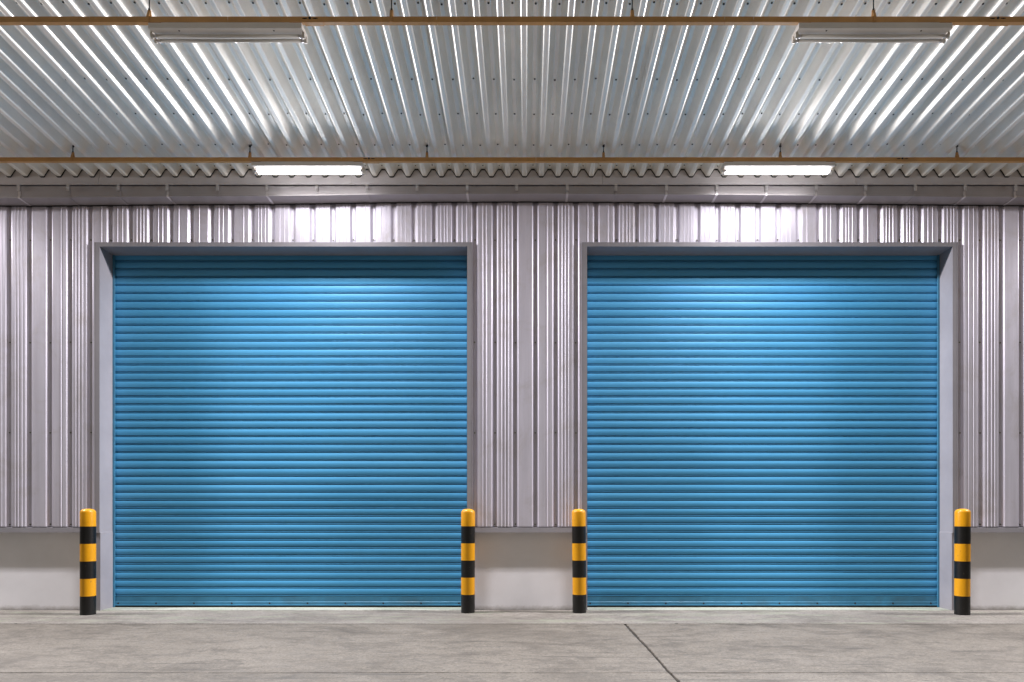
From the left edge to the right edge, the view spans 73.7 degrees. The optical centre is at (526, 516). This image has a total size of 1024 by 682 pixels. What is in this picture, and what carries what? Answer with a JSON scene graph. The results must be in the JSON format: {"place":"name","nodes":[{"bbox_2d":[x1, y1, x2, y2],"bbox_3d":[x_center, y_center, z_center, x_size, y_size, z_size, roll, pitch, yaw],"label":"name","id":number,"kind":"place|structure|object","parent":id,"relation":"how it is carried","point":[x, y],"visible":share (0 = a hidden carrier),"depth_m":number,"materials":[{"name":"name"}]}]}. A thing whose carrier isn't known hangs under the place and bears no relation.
{"place":"outdoors","nodes":[
{"label":"outdoors","id":0,"kind":"place"},
{"bbox_2d":[0,624,1023,681],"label":"yard paving","id":1,"kind":"structure","parent":0,"point":[503,652],"depth_m":5.63,"materials":[{"name":"concrete"}]},
{"bbox_2d":[625,625,677,681],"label":"joint bed","id":2,"kind":"object","parent":1,"relation":"in","point":[649,651],"depth_m":5.80,"materials":[{"name":"grey concrete"}]},
{"bbox_2d":[0,610,1023,624],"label":"pavement","id":3,"kind":"structure","parent":0,"point":[624,617],"depth_m":7.63,"materials":[{"name":"concrete"}]},
{"bbox_2d":[80,509,95,614],"bbox_3d":[-5.054,0.523,7.870,0.164,1.239,0.164,0,0,0],"label":"bollard","id":4,"kind":"object","parent":3,"relation":"on","point":[87,561],"visible":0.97,"depth_m":7.80,"materials":[{"name":"yellow metal"}]},
{"bbox_2d":[461,509,474,612],"bbox_3d":[-0.687,0.523,8.030,0.164,1.239,0.164,0,0,16],"label":"bollard","id":5,"kind":"object","parent":3,"relation":"on","point":[467,560],"visible":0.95,"depth_m":7.96,"materials":[{"name":"yellow metal"}]},
{"bbox_2d":[572,509,585,612],"bbox_3d":[0.620,0.523,8.029,0.164,1.239,0.164,0,0,31],"label":"bollard","id":6,"kind":"object","parent":3,"relation":"on","point":[579,560],"visible":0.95,"depth_m":7.96,"materials":[{"name":"yellow metal"}]},
{"bbox_2d":[954,509,970,614],"bbox_3d":[5.026,0.523,7.870,0.164,1.239,0.164,0,0,-43],"label":"bollard","id":7,"kind":"object","parent":3,"relation":"on","point":[962,561],"visible":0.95,"depth_m":7.81,"materials":[{"name":"yellow metal"}]},
{"label":"ground","id":8,"kind":"structure","parent":0,"visible":0},
{"bbox_2d":[0,172,1023,610],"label":"warehouse","id":9,"kind":"structure","parent":8,"relation":"on","point":[316,396],"depth_m":8.47,"materials":[{"name":"metal"}]},
{"bbox_2d":[0,0,1023,184],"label":"canopy","id":10,"kind":"object","parent":9,"relation":"attached to","point":[498,90],"visible":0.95,"depth_m":6.69,"materials":[{"name":"grey metal"}]},
{"bbox_2d":[0,0,1023,25],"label":"lighting rail","id":11,"kind":"object","parent":10,"relation":"hanging from","point":[392,19],"visible":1,"depth_m":5.45,"materials":[{"name":"metal"}]},
{"bbox_2d":[148,22,307,43],"bbox_3d":[-2.406,-3.904,5.522,1.241,0.094,0.154,0,0,0],"label":"fluorescent lamp","id":12,"kind":"object","parent":11,"relation":"attached to","point":[224,32],"visible":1,"depth_m":5.49,"materials":[{"name":"white metal"}]},
{"bbox_2d":[792,22,951,43],"bbox_3d":[2.787,-3.904,5.522,1.241,0.094,0.154,0,0,0],"label":"fluorescent lamp","id":13,"kind":"object","parent":11,"relation":"attached to","point":[874,32],"visible":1,"depth_m":5.49,"materials":[{"name":"white metal"}]},
{"bbox_2d":[0,145,1023,162],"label":"lighting rail","id":14,"kind":"object","parent":10,"relation":"hanging from","point":[427,159],"visible":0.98,"depth_m":7.54,"materials":[{"name":"metal"}]},
{"bbox_2d":[251,161,365,174],"bbox_3d":[-2.424,-3.882,7.612,1.241,0.094,0.154,0,0,0],"label":"fluorescent lamp","id":15,"kind":"object","parent":14,"relation":"attached to","point":[306,167],"visible":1,"depth_m":7.58,"materials":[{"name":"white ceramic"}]},
{"bbox_2d":[720,161,834,174],"bbox_3d":[2.798,-3.882,7.612,1.241,0.094,0.154,0,0,0],"label":"fluorescent lamp","id":16,"kind":"object","parent":14,"relation":"attached to","point":[779,167],"visible":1,"depth_m":7.58,"materials":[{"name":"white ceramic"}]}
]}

